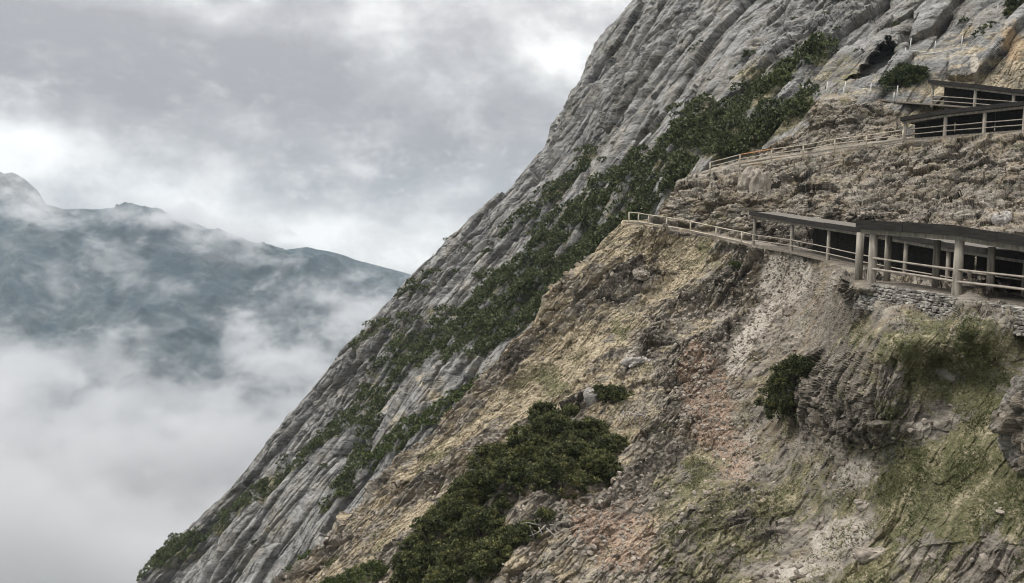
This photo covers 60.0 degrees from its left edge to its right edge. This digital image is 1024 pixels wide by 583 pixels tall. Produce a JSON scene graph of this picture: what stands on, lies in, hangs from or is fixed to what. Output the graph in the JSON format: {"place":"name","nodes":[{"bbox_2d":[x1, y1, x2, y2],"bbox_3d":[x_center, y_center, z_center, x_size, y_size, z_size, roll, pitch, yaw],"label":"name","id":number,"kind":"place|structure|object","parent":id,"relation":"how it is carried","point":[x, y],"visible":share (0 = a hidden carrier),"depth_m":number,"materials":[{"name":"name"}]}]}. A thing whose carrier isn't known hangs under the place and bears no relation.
{"place":"outdoors","nodes":[
{"label":"outdoors","id":0,"kind":"place"},
{"bbox_2d":[0,564,146,582],"bbox_3d":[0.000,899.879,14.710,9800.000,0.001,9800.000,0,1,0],"label":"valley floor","id":1,"kind":"structure","parent":0,"point":[71,573],"depth_m":2667.15,"materials":[{"name":"white"}]},
{"bbox_2d":[0,172,410,576],"bbox_3d":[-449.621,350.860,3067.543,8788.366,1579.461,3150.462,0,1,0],"label":"mountain","id":2,"kind":"structure","parent":0,"point":[162,372],"depth_m":2359.10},
{"bbox_2d":[0,0,631,274],"label":"sky","id":3,"kind":"structure","parent":0,"point":[368,131],"materials":[{"name":"grey"}]},
{"bbox_2d":[137,0,1023,582],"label":"mountain","id":4,"kind":"structure","parent":0,"point":[643,68],"depth_m":183.26,"materials":[{"name":"stone"}]},
{"bbox_2d":[319,463,327,468],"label":"dwarf pine","id":5,"kind":"object","parent":4,"relation":"on","point":[322,465],"visible":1,"depth_m":195.32,"materials":[{"name":"green plant"}]},
{"bbox_2d":[317,494,331,504],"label":"dwarf pine","id":6,"kind":"object","parent":4,"relation":"on","point":[323,498],"visible":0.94,"depth_m":171.10,"materials":[{"name":"green plant"}]},
{"bbox_2d":[328,480,346,489],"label":"dwarf pine","id":7,"kind":"object","parent":4,"relation":"on","point":[335,484],"visible":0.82,"depth_m":170.31,"materials":[{"name":"green plant"}]},
{"bbox_2d":[369,354,376,362],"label":"dwarf pine","id":8,"kind":"object","parent":4,"relation":"on","point":[373,358],"visible":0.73,"depth_m":221.41,"materials":[{"name":"green plant"}]},
{"bbox_2d":[271,369,485,582],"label":"shrub thicket","id":9,"kind":"object","parent":4,"relation":"on","point":[457,395],"visible":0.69,"depth_m":160.98,"materials":[{"name":"green plant"}]},
{"bbox_2d":[451,268,459,272],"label":"dwarf pine","id":10,"kind":"object","parent":4,"relation":"on","point":[453,271],"visible":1,"depth_m":213.17,"materials":[{"name":"green plant"}]},
{"bbox_2d":[480,248,493,253],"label":"dwarf pine","id":11,"kind":"object","parent":4,"relation":"on","point":[486,250],"visible":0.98,"depth_m":206.66,"materials":[{"name":"green plant"}]},
{"bbox_2d":[136,30,839,580],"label":"pine thicket","id":12,"kind":"object","parent":4,"relation":"on","point":[710,128],"visible":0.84,"depth_m":165.47,"materials":[{"name":"green plant"}]},
{"bbox_2d":[596,156,607,162],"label":"dwarf pine","id":13,"kind":"object","parent":4,"relation":"on","point":[600,157],"visible":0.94,"depth_m":180.24,"materials":[{"name":"green plant"}]},
{"bbox_2d":[687,40,702,51],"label":"dwarf pine","id":14,"kind":"object","parent":4,"relation":"on","point":[690,48],"visible":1,"depth_m":171.50,"materials":[{"name":"green plant"}]},
{"bbox_2d":[741,49,756,56],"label":"dwarf pine","id":15,"kind":"object","parent":4,"relation":"on","point":[746,52],"visible":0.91,"depth_m":145.15,"materials":[{"name":"green plant"}]},
{"bbox_2d":[770,68,791,84],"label":"shrub","id":16,"kind":"object","parent":4,"relation":"on","point":[780,71],"visible":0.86,"depth_m":126.58,"materials":[{"name":"green plant"}]},
{"bbox_2d":[891,21,900,26],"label":"dwarf pine","id":17,"kind":"object","parent":4,"relation":"on","point":[895,23],"visible":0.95,"depth_m":123.07,"materials":[{"name":"green plant"}]},
{"bbox_2d":[905,36,962,53],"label":"wire fence","id":18,"kind":"object","parent":4,"relation":"on","point":[960,48],"visible":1,"depth_m":110.34,"materials":[{"name":"grey metal"}]},
{"bbox_2d":[958,16,969,22],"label":"dwarf pine","id":19,"kind":"object","parent":4,"relation":"on","point":[964,19],"visible":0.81,"depth_m":116.38,"materials":[{"name":"green plant"}]},
{"bbox_2d":[971,21,996,36],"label":"dwarf pine","id":20,"kind":"object","parent":4,"relation":"on","point":[984,26],"visible":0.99,"depth_m":109.88,"materials":[{"name":"green plant"}]},
{"bbox_2d":[1002,0,1023,15],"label":"mountain pine","id":21,"kind":"object","parent":4,"relation":"on","point":[1015,4],"visible":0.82,"depth_m":110.47,"materials":[{"name":"green plant"}]},
{"bbox_2d":[272,90,1023,582],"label":"slope","id":22,"kind":"structure","parent":0,"point":[866,386],"depth_m":61.97,"materials":[{"name":"stone"}]},
{"bbox_2d":[319,559,389,582],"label":"shrub","id":23,"kind":"object","parent":22,"relation":"on","point":[377,567],"visible":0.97,"depth_m":61.28,"materials":[{"name":"green plant"}]},
{"bbox_2d":[386,476,514,582],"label":"mountain pine","id":24,"kind":"object","parent":22,"relation":"on","point":[453,519],"visible":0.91,"depth_m":55.61,"materials":[{"name":"green plant"}]},
{"bbox_2d":[490,497,513,514],"bbox_3d":[-0.642,13.769,56.932,1.661,1.318,1.318,0,1,0],"label":"mountain pine","id":25,"kind":"object","parent":22,"relation":"on","point":[505,503],"visible":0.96,"depth_m":56.73,"materials":[{"name":"green plant"}]},
{"bbox_2d":[484,519,543,559],"bbox_3d":[0.117,14.894,52.885,3.650,2.832,2.809,1,1,35],"label":"mountain pine","id":26,"kind":"object","parent":22,"relation":"on","point":[516,534],"visible":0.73,"depth_m":52.32,"materials":[{"name":"green plant"}]},
{"bbox_2d":[449,401,629,506],"bbox_3d":[1.674,11.874,62.185,12.769,6.619,14.810,-1,1,-30],"label":"mountain pine","id":27,"kind":"object","parent":22,"relation":"on","point":[568,452],"visible":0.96,"depth_m":59.33,"materials":[{"name":"green plant"}]},
{"bbox_2d":[522,522,561,541],"bbox_3d":[2.199,14.317,52.106,3.361,1.671,1.061,0,1,0],"label":"dead branch","id":28,"kind":"object","parent":22,"relation":"on","point":[541,529],"visible":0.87,"depth_m":52.19,"materials":[{"name":"grey wood"}]},
{"bbox_2d":[533,506,555,523],"bbox_3d":[2.072,13.533,53.296,1.484,1.216,1.476,1,1,38],"label":"mountain pine","id":29,"kind":"object","parent":22,"relation":"on","point":[544,514],"visible":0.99,"depth_m":53.06,"materials":[{"name":"green plant"}]},
{"bbox_2d":[583,387,597,406],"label":"boulder","id":30,"kind":"object","parent":22,"relation":"on","point":[590,399],"visible":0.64,"depth_m":67.49,"materials":[{"name":"grey stone"}]},
{"bbox_2d":[590,384,634,406],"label":"mountain pine","id":31,"kind":"object","parent":22,"relation":"on","point":[610,392],"visible":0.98,"depth_m":66.12,"materials":[{"name":"green plant"}]},
{"bbox_2d":[613,410,656,429],"bbox_3d":[9.307,9.253,62.790,4.293,1.804,1.435,0,1,-11],"label":"dead branch","id":32,"kind":"object","parent":22,"relation":"on","point":[636,415],"visible":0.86,"depth_m":62.87,"materials":[{"name":"grey wood"}]},
{"bbox_2d":[621,356,650,367],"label":"boulder","id":33,"kind":"object","parent":22,"relation":"on","point":[631,362],"visible":0.94,"depth_m":70.87,"materials":[{"name":"grey stone"}]},
{"bbox_2d":[632,267,649,280],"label":"boulder","id":34,"kind":"object","parent":22,"relation":"on","point":[640,273],"visible":1,"depth_m":83.47,"materials":[{"name":"stone"}]},
{"bbox_2d":[285,99,1023,582],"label":"rubble","id":35,"kind":"object","parent":22,"relation":"on","point":[737,483],"visible":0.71,"depth_m":63.29,"materials":[{"name":"stone"}]},
{"bbox_2d":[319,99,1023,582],"bbox_3d":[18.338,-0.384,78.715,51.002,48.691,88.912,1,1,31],"label":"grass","id":36,"kind":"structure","parent":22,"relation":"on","point":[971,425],"depth_m":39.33,"materials":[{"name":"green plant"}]},
{"bbox_2d":[728,260,741,268],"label":"mountain pine","id":37,"kind":"object","parent":22,"relation":"on","point":[737,264],"visible":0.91,"depth_m":80.68,"materials":[{"name":"green plant"}]},
{"bbox_2d":[738,166,770,198],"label":"boulder","id":38,"kind":"object","parent":22,"relation":"on","point":[752,178],"visible":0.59,"depth_m":94.42,"materials":[{"name":"stone"}]},
{"bbox_2d":[753,353,815,423],"bbox_3d":[17.518,6.092,55.860,3.754,5.195,10.953,0,1,9],"label":"mountain pine","id":39,"kind":"object","parent":22,"relation":"on","point":[780,402],"visible":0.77,"depth_m":51.82,"materials":[{"name":"green plant"}]},
{"bbox_2d":[709,129,903,173],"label":"railing","id":40,"kind":"object","parent":22,"relation":"on","point":[802,149],"visible":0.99,"depth_m":99.64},
{"bbox_2d":[853,499,869,511],"bbox_3d":[15.913,9.721,40.303,0.782,0.569,0.598,-4,-11,34],"label":"boulder","id":41,"kind":"object","parent":22,"relation":"on","point":[861,505],"visible":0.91,"depth_m":40.13,"materials":[{"name":"stone"}]},
{"bbox_2d":[852,546,885,563],"bbox_3d":[14.751,10.823,36.602,1.410,0.656,0.972,-14,-2,24],"label":"boulder","id":42,"kind":"object","parent":22,"relation":"on","point":[862,555],"visible":0.93,"depth_m":36.34,"materials":[{"name":"stone"}]},
{"bbox_2d":[853,283,956,318],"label":"dry stone wall","id":43,"kind":"structure","parent":22,"relation":"on","point":[894,295],"depth_m":44.94,"materials":[{"name":"grey stone"}]},
{"bbox_2d":[878,62,931,94],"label":"mountain pine","id":44,"kind":"object","parent":22,"relation":"on","point":[898,75],"visible":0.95,"depth_m":107.07,"materials":[{"name":"green plant"}]},
{"bbox_2d":[854,95,988,230],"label":"pale rubble","id":45,"kind":"object","parent":22,"relation":"on","point":[903,218],"visible":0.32,"depth_m":79.84,"materials":[{"name":"stone"}]},
{"bbox_2d":[936,298,1023,335],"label":"dry stone wall","id":46,"kind":"structure","parent":22,"relation":"on","point":[1018,329],"depth_m":39.36,"materials":[{"name":"grey stone"}]},
{"bbox_2d":[991,211,1012,226],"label":"boulder","id":47,"kind":"object","parent":22,"relation":"on","point":[1002,218],"visible":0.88,"depth_m":68.12,"materials":[{"name":"grey stone"}]},
{"bbox_2d":[989,371,1023,474],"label":"rock outcrop","id":48,"kind":"object","parent":22,"relation":"on","point":[1007,422],"visible":0.95,"depth_m":32.92,"materials":[{"name":"stone"}]},
{"bbox_2d":[623,221,1020,295],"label":"path","id":49,"kind":"structure","parent":0,"point":[810,254],"depth_m":77.98,"materials":[{"name":"grey concrete"}]},
{"bbox_2d":[628,212,751,243],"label":"railing","id":50,"kind":"object","parent":49,"relation":"on","point":[638,221],"visible":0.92,"depth_m":91.25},
{"bbox_2d":[749,211,1023,296],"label":"shelter gallery","id":51,"kind":"object","parent":49,"relation":"on","point":[834,238],"visible":0.63,"depth_m":65.34,"materials":[{"name":"grey concrete"}]},
{"bbox_2d":[701,130,1021,173],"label":"path","id":52,"kind":"structure","parent":0,"point":[878,143],"depth_m":94.88,"materials":[{"name":"grey concrete"}]},
{"bbox_2d":[900,101,1023,140],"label":"shelter gallery","id":53,"kind":"object","parent":52,"relation":"on","point":[979,119],"visible":0.85,"depth_m":90.64,"materials":[{"name":"grey concrete"}]},
{"bbox_2d":[877,99,968,107],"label":"path","id":54,"kind":"structure","parent":0,"point":[939,105],"depth_m":102.04,"materials":[{"name":"grey concrete"}]},
{"bbox_2d":[826,81,897,102],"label":"wire fence","id":55,"kind":"object","parent":54,"relation":"on","point":[869,90],"visible":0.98,"depth_m":108.10,"materials":[{"name":"grey metal"}]},
{"bbox_2d":[928,79,1023,108],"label":"shelter gallery","id":56,"kind":"object","parent":54,"relation":"on","point":[958,93],"visible":0.69,"depth_m":98.37,"materials":[{"name":"grey concrete"}]},
{"bbox_2d":[852,281,1023,305],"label":"path","id":57,"kind":"structure","parent":0,"point":[1016,301],"depth_m":46.26,"materials":[{"name":"grey gravel"}]},
{"bbox_2d":[854,220,1023,295],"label":"shelter gallery","id":58,"kind":"object","parent":57,"relation":"on","point":[960,235],"visible":0.9,"depth_m":44.83,"materials":[{"name":"grey concrete"}]}
]}

